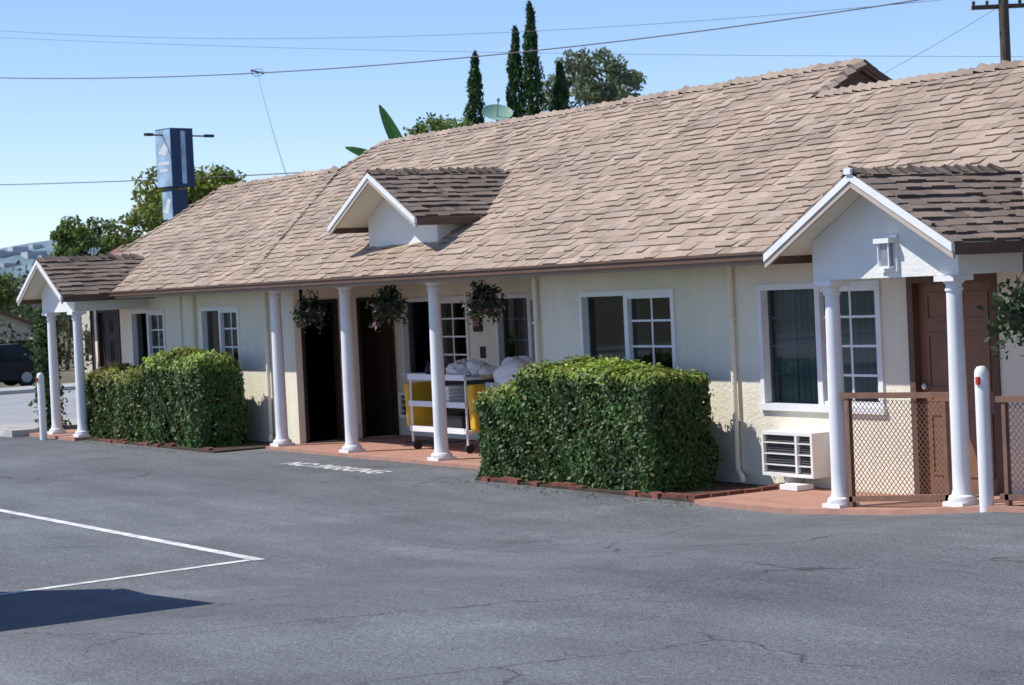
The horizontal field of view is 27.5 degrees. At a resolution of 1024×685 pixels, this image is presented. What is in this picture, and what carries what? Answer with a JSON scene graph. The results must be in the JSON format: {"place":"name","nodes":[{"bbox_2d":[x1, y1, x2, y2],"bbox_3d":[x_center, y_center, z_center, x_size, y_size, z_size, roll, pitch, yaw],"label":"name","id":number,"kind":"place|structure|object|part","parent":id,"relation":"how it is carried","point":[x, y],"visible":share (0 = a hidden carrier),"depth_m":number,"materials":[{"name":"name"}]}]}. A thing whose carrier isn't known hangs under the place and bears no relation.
{"place":"outdoors","nodes":[
{"label":"outdoors","id":0,"kind":"place"},
{"bbox_2d":[0,390,87,424],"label":"street","id":1,"kind":"structure","parent":0,"point":[15,408],"depth_m":43.71,"materials":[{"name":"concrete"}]},
{"bbox_2d":[0,383,92,436],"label":"sidewalk","id":2,"kind":"structure","parent":0,"point":[17,430],"depth_m":35.66,"materials":[{"name":"concrete"}]},
{"bbox_2d":[0,238,134,288],"bbox_3d":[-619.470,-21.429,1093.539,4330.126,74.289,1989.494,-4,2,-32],"label":"hills","id":3,"kind":"structure","parent":0,"point":[47,247],"depth_m":1590.61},
{"bbox_2d":[0,242,56,267],"bbox_3d":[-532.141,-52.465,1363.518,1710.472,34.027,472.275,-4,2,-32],"label":"distant houses","id":4,"kind":"structure","parent":3,"relation":"on","point":[22,251],"depth_m":1599.90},
{"bbox_2d":[41,282,147,312],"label":"guest porch gable wall","id":5,"kind":"structure","parent":0,"point":[51,303],"depth_m":32.89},
{"bbox_2d":[23,270,103,299],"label":"guest porch deck","id":6,"kind":"structure","parent":5,"relation":"on","point":[36,286],"depth_m":33.49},
{"bbox_2d":[17,260,62,302],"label":"guest porch bargeboards","id":7,"kind":"object","parent":6,"relation":"attached to","point":[60,297],"visible":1,"depth_m":32.74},
{"bbox_2d":[18,265,62,305],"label":"guest porch barge trim","id":8,"kind":"structure","parent":7,"relation":"attached to","point":[28,285],"depth_m":33.11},
{"bbox_2d":[21,294,154,303],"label":"guest porch eave gutters","id":9,"kind":"object","parent":6,"relation":"attached to","point":[81,298],"visible":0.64,"depth_m":32.33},
{"bbox_2d":[0,333,332,436],"bbox_3d":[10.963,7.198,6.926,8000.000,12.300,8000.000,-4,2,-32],"label":"ground","id":10,"kind":"structure","parent":0,"point":[69,377],"depth_m":99.51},
{"bbox_2d":[0,272,20,311],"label":"shade tree","id":11,"kind":"object","parent":10,"relation":"on","point":[9,293],"visible":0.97,"depth_m":130.20,"materials":[{"name":"green plant"}]},
{"bbox_2d":[0,344,42,385],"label":"parked car","id":12,"kind":"object","parent":10,"relation":"on","point":[16,366],"visible":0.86,"depth_m":71.53,"materials":[{"name":"paint"}]},
{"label":"windows","id":13,"kind":"part","parent":12,"relation":"part of","materials":[{"name":"black glass"}]},
{"bbox_2d":[0,314,42,352],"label":"walls","id":14,"kind":"structure","parent":10,"relation":"on","point":[21,327],"depth_m":116.79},
{"bbox_2d":[1,340,32,348],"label":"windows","id":15,"kind":"structure","parent":14,"relation":"attached to","point":[20,343],"depth_m":116.97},
{"bbox_2d":[0,310,58,334],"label":"roof","id":16,"kind":"structure","parent":14,"relation":"on","point":[17,318],"depth_m":116.50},
{"bbox_2d":[2,260,72,340],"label":"distant trees","id":17,"kind":"object","parent":10,"relation":"on","point":[21,312],"visible":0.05,"depth_m":177.68,"materials":[{"name":"green plant"}]},
{"bbox_2d":[0,316,91,369],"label":"shrub row","id":18,"kind":"object","parent":10,"relation":"on","point":[69,353],"visible":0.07,"depth_m":86.89,"materials":[{"name":"green plant"}]},
{"bbox_2d":[31,303,95,369],"bbox_3d":[-7.289,0.364,36.058,1.300,2.160,1.880,-4,2,-32],"label":"downspout","id":19,"kind":"object","parent":10,"relation":"on","point":[92,331],"visible":0.05,"depth_m":36.81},
{"bbox_2d":[65,315,71,369],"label":"olive tree","id":20,"kind":"object","parent":10,"relation":"on","point":[69,332],"depth_m":122.94,"materials":[{"name":"green plant"}]},
{"bbox_2d":[76,311,91,371],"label":"walls","id":21,"kind":"structure","parent":10,"relation":"on","point":[85,319],"depth_m":104.03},
{"bbox_2d":[84,331,90,352],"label":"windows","id":22,"kind":"structure","parent":21,"relation":"attached to","point":[87,344],"depth_m":103.83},
{"bbox_2d":[109,245,128,254],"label":"roof","id":23,"kind":"structure","parent":21,"relation":"on","point":[115,251],"depth_m":106.67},
{"bbox_2d":[48,213,128,256],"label":"ash tree","id":24,"kind":"object","parent":10,"relation":"on","point":[69,241],"visible":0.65,"depth_m":128.95,"materials":[{"name":"green plant"}]},
{"bbox_2d":[110,202,164,248],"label":"shade tree","id":25,"kind":"object","parent":10,"relation":"on","point":[150,219],"visible":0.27,"depth_m":65.78,"materials":[{"name":"green plant"}]},
{"bbox_2d":[144,128,213,221],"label":"motel pole sign","id":26,"kind":"object","parent":10,"relation":"on","point":[175,161],"visible":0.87,"depth_m":59.65,"materials":[{"name":"metal"}]},
{"bbox_2d":[130,162,246,232],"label":"ash tree","id":27,"kind":"object","parent":10,"relation":"on","point":[203,188],"visible":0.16,"depth_m":74.38,"materials":[{"name":"green plant"}]},
{"bbox_2d":[345,105,402,155],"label":"banana plant","id":28,"kind":"object","parent":10,"relation":"on","point":[391,129],"visible":0.15,"depth_m":44.86,"materials":[{"name":"green plant"}]},
{"bbox_2d":[403,112,472,136],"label":"laurel tree","id":29,"kind":"object","parent":10,"relation":"on","point":[439,124],"visible":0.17,"depth_m":59.32,"materials":[{"name":"green plant"}]},
{"bbox_2d":[463,50,485,124],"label":"cypress tree","id":30,"kind":"object","parent":10,"relation":"on","point":[475,104],"visible":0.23,"depth_m":79.67,"materials":[{"name":"green plant"}]},
{"bbox_2d":[232,290,776,430],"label":"interior partitions","id":31,"kind":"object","parent":10,"relation":"on","point":[321,381],"visible":0.06,"depth_m":31.40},
{"bbox_2d":[500,24,524,120],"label":"cypress tree","id":32,"kind":"object","parent":10,"relation":"on","point":[514,86],"visible":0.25,"depth_m":79.66,"materials":[{"name":"green plant"}]},
{"bbox_2d":[516,0,546,116],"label":"cypress tree","id":33,"kind":"object","parent":10,"relation":"on","point":[531,69],"visible":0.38,"depth_m":79.51,"materials":[{"name":"green plant"}]},
{"bbox_2d":[93,252,1023,493],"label":"stucco walls","id":34,"kind":"structure","parent":10,"relation":"on","point":[702,322],"depth_m":21.64,"materials":[{"name":"paint"}]},
{"bbox_2d":[19,253,144,295],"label":"guest porch shingles","id":35,"kind":"object","parent":34,"relation":"on","point":[100,273],"visible":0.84,"depth_m":32.85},
{"bbox_2d":[96,309,121,366],"bbox_3d":[-6.593,0.421,34.593,0.140,1.980,1.000,-4,2,-32],"label":"guest room door casing","id":36,"kind":"object","parent":34,"relation":"attached to","point":[99,338],"visible":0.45,"depth_m":34.91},
{"bbox_2d":[101,312,118,366],"bbox_3d":[-6.587,0.446,34.597,0.057,1.890,0.860,-4,2,-32],"label":"guest room door","id":37,"kind":"structure","parent":36,"relation":"in","point":[109,338],"depth_m":34.62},
{"bbox_2d":[299,297,398,442],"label":"office doors","id":38,"kind":"structure","parent":34,"relation":"attached to","point":[378,380],"depth_m":29.68,"materials":[{"name":"wood"}]},
{"bbox_2d":[154,296,644,364],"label":"blue curtains","id":39,"kind":"object","parent":34,"relation":"attached to","point":[639,329],"visible":0.12,"depth_m":22.54,"materials":[{"name":"fabric"}]},
{"bbox_2d":[398,392,406,416],"bbox_3d":[-1.321,0.864,28.994,0.239,0.340,0.600,-4,2,-32],"label":"office air conditioner","id":40,"kind":"object","parent":34,"relation":"attached to","point":[400,398],"visible":0.16,"depth_m":29.16,"materials":[{"name":"white paint"}]},
{"bbox_2d":[401,395,406,414],"bbox_3d":[-1.373,0.868,28.961,0.045,0.280,0.540,-4,2,-32],"label":"office air conditioner grille","id":41,"kind":"object","parent":40,"relation":"attached to","point":[403,401],"visible":0.16,"depth_m":29.14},
{"bbox_2d":[340,306,485,357],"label":"notice boards","id":42,"kind":"object","parent":34,"relation":"attached to","point":[482,349],"visible":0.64,"depth_m":27.64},
{"bbox_2d":[473,317,479,326],"bbox_3d":[-0.473,-0.282,27.700,0.009,0.140,0.140,-4,2,-32],"label":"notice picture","id":43,"kind":"object","parent":42,"relation":"attached to","point":[475,324],"visible":0.64,"depth_m":27.70},
{"bbox_2d":[178,266,745,481],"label":"downspouts","id":44,"kind":"object","parent":34,"relation":"attached to","point":[735,419],"visible":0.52,"depth_m":23.48,"materials":[{"name":"cream painted metal"}]},
{"bbox_2d":[130,280,886,414],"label":"window frames","id":45,"kind":"structure","parent":34,"relation":"attached to","point":[765,351],"depth_m":21.80,"materials":[{"name":"wood"}]},
{"bbox_2d":[504,293,816,398],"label":"muntins","id":46,"kind":"object","parent":45,"relation":"attached to","point":[796,345],"visible":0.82,"depth_m":19.93,"materials":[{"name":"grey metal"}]},
{"bbox_2d":[337,61,889,170],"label":"roof deck","id":47,"kind":"structure","parent":34,"relation":"on","point":[874,72],"depth_m":23.56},
{"bbox_2d":[327,166,511,225],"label":"dormer shingles","id":48,"kind":"object","parent":47,"relation":"on","point":[441,191],"visible":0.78,"depth_m":25.81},
{"bbox_2d":[107,235,1023,296],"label":"gutter","id":49,"kind":"object","parent":47,"relation":"attached to","point":[728,257],"visible":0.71,"depth_m":23.12,"materials":[{"name":"metal"}]},
{"bbox_2d":[113,58,1023,290],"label":"roof shingles","id":50,"kind":"object","parent":47,"relation":"on","point":[761,162],"visible":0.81,"depth_m":23.87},
{"bbox_2d":[482,98,512,120],"bbox_3d":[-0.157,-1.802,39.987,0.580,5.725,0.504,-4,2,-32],"label":"satellite dish","id":51,"kind":"object","parent":50,"relation":"on","point":[497,112],"visible":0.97,"depth_m":40.00,"materials":[{"name":"paint"}]},
{"bbox_2d":[836,71,875,88],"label":"gable vents","id":52,"kind":"object","parent":47,"relation":"attached to","point":[857,78],"visible":0.03,"depth_m":23.57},
{"bbox_2d":[840,69,880,85],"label":"rake trim","id":53,"kind":"structure","parent":47,"relation":"attached to","point":[870,75],"depth_m":23.61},
{"bbox_2d":[441,289,878,403],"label":"curtains","id":54,"kind":"object","parent":34,"relation":"attached to","point":[864,333],"visible":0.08,"depth_m":19.95,"materials":[{"name":"fabric"}]},
{"bbox_2d":[761,429,830,478],"bbox_3d":[2.683,1.046,19.704,0.239,0.420,0.740,-4,2,-32],"label":"air conditioner","id":55,"kind":"object","parent":34,"relation":"attached to","point":[819,455],"visible":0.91,"depth_m":19.46,"materials":[{"name":"white paint"}]},
{"bbox_2d":[766,434,810,473],"bbox_3d":[2.630,1.050,19.671,0.045,0.360,0.680,-4,2,-32],"label":"air conditioner grille","id":56,"kind":"object","parent":55,"relation":"attached to","point":[783,448],"visible":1,"depth_m":19.72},
{"bbox_2d":[906,273,1003,494],"bbox_3d":[3.872,0.383,18.080,0.140,1.960,1.080,-4,2,-32],"label":"entry door casing","id":57,"kind":"object","parent":34,"relation":"attached to","point":[913,324],"visible":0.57,"depth_m":18.43,"materials":[{"name":"wood"}]},
{"bbox_2d":[918,280,997,493],"bbox_3d":[3.895,0.406,18.095,0.057,1.870,0.940,-4,2,-32],"label":"entry door","id":58,"kind":"structure","parent":57,"relation":"in","point":[933,332],"depth_m":18.21,"materials":[{"name":"wood"}]},
{"bbox_2d":[921,383,929,389],"bbox_3d":[3.646,0.385,18.398,0.060,0.055,0.055,-4,2,-32],"label":"entry door knob","id":59,"kind":"object","parent":58,"relation":"attached to","point":[925,386],"visible":1,"depth_m":18.38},
{"bbox_2d":[550,61,569,111],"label":"cypress tree","id":60,"kind":"object","parent":10,"relation":"on","point":[560,88],"visible":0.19,"depth_m":79.80,"materials":[{"name":"green plant"}]},
{"bbox_2d":[534,47,646,111],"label":"eucalyptus tree","id":61,"kind":"object","parent":10,"relation":"on","point":[615,84],"visible":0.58,"depth_m":88.98,"materials":[{"name":"green plant"}]},
{"bbox_2d":[762,163,1023,253],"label":"entry porch shingles","id":62,"kind":"object","parent":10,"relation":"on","point":[956,203],"visible":0.71,"depth_m":16.73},
{"bbox_2d":[843,168,852,174],"bbox_3d":[2.714,-1.378,16.783,0.070,0.055,0.080,-4,2,-32],"label":"ridge end cap","id":63,"kind":"object","parent":62,"relation":"on","point":[846,171],"visible":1,"depth_m":16.75,"materials":[{"name":"white paint"}]},
{"bbox_2d":[975,245,1023,359],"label":"hanging basket","id":64,"kind":"object","parent":62,"relation":"hanging from","point":[1012,312],"visible":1,"depth_m":15.59,"materials":[{"name":"plant"}]},
{"bbox_2d":[971,0,1023,61],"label":"utility pole","id":65,"kind":"object","parent":10,"relation":"on","point":[1003,6],"visible":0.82,"depth_m":49.77,"materials":[{"name":"brown wood"}]},
{"bbox_2d":[0,0,1023,184],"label":"overhead wires","id":66,"kind":"object","parent":65,"relation":"attached to","point":[858,8],"visible":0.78,"depth_m":61.18,"materials":[{"name":"rubber"}]},
{"bbox_2d":[28,429,481,468],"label":"porch paving","id":67,"kind":"structure","parent":0,"point":[396,448],"depth_m":27.14,"materials":[{"name":"ceramic"}]},
{"bbox_2d":[41,312,66,433],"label":"porch column","id":68,"kind":"structure","parent":67,"relation":"on","point":[57,428],"depth_m":33.46,"materials":[{"name":"white paint"}]},
{"bbox_2d":[24,308,71,430],"bbox_3d":[-7.704,0.456,34.778,0.757,2.112,0.800,-4,2,-32],"label":"climbing vine","id":69,"kind":"object","parent":68,"relation":"attached to","point":[40,343],"visible":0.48,"depth_m":34.67,"materials":[{"name":"green plant"}]},
{"bbox_2d":[67,311,90,436],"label":"porch column","id":70,"kind":"structure","parent":67,"relation":"on","point":[82,420],"depth_m":32.49,"materials":[{"name":"white paint"}]},
{"bbox_2d":[263,290,294,446],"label":"porch column","id":71,"kind":"structure","parent":67,"relation":"on","point":[282,436],"depth_m":28.49,"materials":[{"name":"white paint"}]},
{"bbox_2d":[334,286,365,452],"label":"porch column","id":72,"kind":"structure","parent":67,"relation":"on","point":[352,445],"depth_m":26.78,"materials":[{"name":"white paint"}]},
{"bbox_2d":[405,438,473,443],"bbox_3d":[-0.974,1.320,27.970,0.600,0.011,0.800,-4,2,-32],"label":"doormat","id":73,"kind":"object","parent":67,"relation":"on","point":[431,441],"visible":0.5,"depth_m":27.88,"materials":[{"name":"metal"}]},
{"bbox_2d":[425,281,456,460],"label":"porch column","id":74,"kind":"structure","parent":67,"relation":"on","point":[441,451],"depth_m":24.86,"materials":[{"name":"white paint"}]},
{"bbox_2d":[404,358,496,452],"bbox_3d":[-0.730,0.753,26.338,0.512,1.210,1.738,-4,2,-32],"label":"housekeeping cart","id":75,"kind":"object","parent":67,"relation":"on","point":[462,388],"visible":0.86,"depth_m":26.07,"materials":[{"name":"white paint"}]},
{"bbox_2d":[485,356,535,388],"bbox_3d":[0.092,0.715,25.144,0.503,1.112,0.762,-4,2,-32],"label":"laundry bag","id":76,"kind":"object","parent":75,"relation":"on","point":[505,371],"visible":0.29,"depth_m":25.01,"materials":[{"name":"white fabric"}]},
{"bbox_2d":[310,429,392,441],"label":"office floor","id":77,"kind":"structure","parent":0,"point":[322,435],"depth_m":30.09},
{"bbox_2d":[368,198,462,246],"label":"dormer gable wall","id":78,"kind":"structure","parent":0,"point":[389,223],"depth_m":26.20,"materials":[{"name":"paint"}]},
{"bbox_2d":[337,184,482,227],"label":"dormer deck","id":79,"kind":"structure","parent":78,"relation":"on","point":[365,206],"depth_m":26.52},
{"bbox_2d":[327,173,416,231],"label":"dormer bargeboards","id":80,"kind":"object","parent":79,"relation":"attached to","point":[399,205],"visible":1,"depth_m":25.72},
{"bbox_2d":[329,179,416,235],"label":"dormer barge trim","id":81,"kind":"structure","parent":80,"relation":"attached to","point":[350,205],"depth_m":26.00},
{"bbox_2d":[332,216,479,233],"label":"dormer eave gutters","id":82,"kind":"object","parent":79,"relation":"attached to","point":[445,220],"visible":0.75,"depth_m":25.21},
{"bbox_2d":[0,436,1023,684],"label":"parking lot asphalt","id":83,"kind":"structure","parent":0,"point":[406,574],"depth_m":13.49,"materials":[{"name":"asphalt"}]},
{"bbox_2d":[36,373,46,439],"bbox_3d":[-7.414,1.055,32.946,0.127,1.160,0.116,-4,2,-32],"label":"bollard","id":84,"kind":"object","parent":83,"relation":"on","point":[41,405],"visible":0.92,"depth_m":32.90,"materials":[{"name":"metal"}]},
{"bbox_2d":[0,560,250,594],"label":"parking line","id":85,"kind":"object","parent":83,"relation":"on","point":[122,577],"visible":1,"depth_m":15.84,"materials":[{"name":"white paint"}]},
{"bbox_2d":[0,509,261,559],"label":"parking line","id":86,"kind":"object","parent":83,"relation":"on","point":[143,537],"visible":1,"depth_m":18.59,"materials":[{"name":"white paint"}]},
{"bbox_2d":[284,462,392,472],"bbox_3d":[-2.116,1.495,24.994,0.304,0.001,2.404,-4,2,-32],"label":"painted lettering","id":87,"kind":"object","parent":83,"relation":"on","point":[347,468],"visible":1,"depth_m":24.89,"materials":[{"name":"white paint"}]},
{"bbox_2d":[72,441,691,505],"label":"fallen leaves","id":88,"kind":"object","parent":83,"relation":"on","point":[468,481],"visible":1,"depth_m":21.20,"materials":[{"name":"brown plant"}]},
{"bbox_2d":[86,437,784,502],"bbox_3d":[-1.959,1.451,26.108,1.263,0.143,15.550,-4,2,-32],"label":"planting bed","id":89,"kind":"object","parent":83,"relation":"on","point":[720,488],"visible":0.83,"depth_m":20.71,"materials":[{"name":"soil"}]},
{"bbox_2d":[85,361,143,441],"bbox_3d":[-5.872,0.902,32.120,0.955,1.234,2.550,-4,2,-32],"label":"boxwood hedge","id":90,"kind":"object","parent":89,"relation":"on","point":[114,392],"visible":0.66,"depth_m":31.91,"materials":[{"name":"green plant"}]},
{"bbox_2d":[138,345,251,447],"bbox_3d":[-4.583,0.774,30.087,1.067,1.472,2.399,-4,2,-32],"label":"boxwood hedge","id":91,"kind":"object","parent":89,"relation":"on","point":[192,397],"visible":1,"depth_m":29.36,"materials":[{"name":"green plant"}]},
{"bbox_2d":[472,378,539,480],"bbox_3d":[0.161,0.907,22.388,0.967,1.152,1.246,-4,2,-32],"label":"boxwood hedge","id":92,"kind":"object","parent":89,"relation":"on","point":[499,410],"visible":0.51,"depth_m":22.19,"materials":[{"name":"green plant"}]},
{"bbox_2d":[512,354,723,492],"bbox_3d":[1.043,0.796,21.174,1.114,1.359,2.586,-4,2,-32],"label":"boxwood hedge","id":93,"kind":"object","parent":89,"relation":"on","point":[612,423],"visible":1,"depth_m":20.51,"materials":[{"name":"green plant"}]},
{"bbox_2d":[694,487,1023,514],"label":"side porch paving","id":94,"kind":"structure","parent":83,"relation":"on","point":[811,501],"depth_m":17.99,"materials":[{"name":"concrete"}]},
{"bbox_2d":[780,477,813,490],"bbox_3d":[2.691,1.329,19.608,0.340,0.140,0.350,-4,2,-32],"label":"concrete block","id":95,"kind":"object","parent":94,"relation":"on","point":[794,484],"visible":0.82,"depth_m":19.50,"materials":[{"name":"white paint"}]},
{"bbox_2d":[813,279,859,507],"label":"porch column","id":96,"kind":"structure","parent":94,"relation":"on","point":[838,441],"depth_m":17.56,"materials":[{"name":"white paint"}]},
{"bbox_2d":[840,392,951,506],"bbox_3d":[3.139,0.884,17.022,0.060,0.984,1.280,-4,2,-32],"label":"porch railing","id":97,"kind":"object","parent":94,"relation":"on","point":[852,498],"visible":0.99,"depth_m":17.01,"materials":[{"name":"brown wood"}]},
{"bbox_2d":[934,274,978,506],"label":"porch column","id":98,"kind":"structure","parent":94,"relation":"on","point":[962,495],"depth_m":16.34,"materials":[{"name":"white paint"}]},
{"bbox_2d":[995,396,1023,504],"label":"porch railing","id":99,"kind":"object","parent":94,"relation":"on","point":[1008,496],"visible":1,"depth_m":15.78,"materials":[{"name":"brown wood"}]},
{"bbox_2d":[974,366,993,511],"bbox_3d":[3.616,0.759,16.022,0.121,1.160,0.110,-4,2,-32],"label":"bollard","id":100,"kind":"object","parent":83,"relation":"on","point":[983,431],"visible":0.91,"depth_m":15.98,"materials":[{"name":"metal"}]},
{"bbox_2d":[0,0,1023,247],"label":"sky","id":101,"kind":"structure","parent":0,"point":[67,131],"materials":[{"name":"blue"}]},
{"bbox_2d":[763,174,954,261],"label":"entry porch bargeboards","id":102,"kind":"object","parent":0,"point":[935,235],"visible":1,"depth_m":16.64,"materials":[{"name":"wood"}]},
{"bbox_2d":[765,181,954,267],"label":"entry porch barge trim","id":103,"kind":"structure","parent":102,"relation":"attached to","point":[816,217],"depth_m":16.88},
{"bbox_2d":[771,240,1023,264],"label":"entry porch eave gutters","id":104,"kind":"object","parent":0,"point":[987,247],"visible":0.53,"depth_m":16.11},
{"bbox_2d":[780,189,1021,255],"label":"entry porch deck","id":105,"kind":"structure","parent":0,"point":[802,245],"depth_m":17.42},
{"bbox_2d":[812,196,1022,280],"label":"entry porch gable wall","id":106,"kind":"structure","parent":0,"point":[844,246],"depth_m":17.02,"materials":[{"name":"paint"}]},
{"bbox_2d":[873,234,899,272],"bbox_3d":[3.013,-0.715,16.852,0.100,0.300,0.200,-4,2,-32],"label":"porch lantern","id":107,"kind":"object","parent":106,"relation":"attached to","point":[892,239],"depth_m":16.82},
{"bbox_3d":[0.421,-0.825,24.497,2.529,0.028,25.930,-4,2,-32],"label":"soffit","id":108,"kind":"object","parent":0,"visible":0},
{"bbox_2d":[290,289,329,333],"bbox_3d":[-2.700,-0.417,27.561,0.473,0.655,0.547,-2,2,27],"label":"hanging basket","id":109,"kind":"object","parent":108,"relation":"hanging from","point":[311,311],"visible":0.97,"depth_m":27.48,"materials":[{"name":"plant"}]},
{"bbox_2d":[365,284,409,331],"bbox_3d":[-1.541,-0.440,25.751,0.548,0.620,0.505,-3,2,2],"label":"hanging basket","id":110,"kind":"object","parent":108,"relation":"hanging from","point":[387,304],"visible":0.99,"depth_m":25.68,"materials":[{"name":"plant"}]},
{"bbox_2d":[115,260,764,298],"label":"eave fascia","id":111,"kind":"structure","parent":108,"relation":"attached to","point":[661,267],"depth_m":23.27,"materials":[{"name":"wood"}]},
{"bbox_2d":[460,279,507,324],"bbox_3d":[-0.258,-0.477,23.797,0.575,0.562,0.500,-4,2,-32],"label":"hanging basket","id":112,"kind":"object","parent":108,"relation":"hanging from","point":[484,300],"visible":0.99,"depth_m":23.76,"materials":[{"name":"metal"}]}
]}

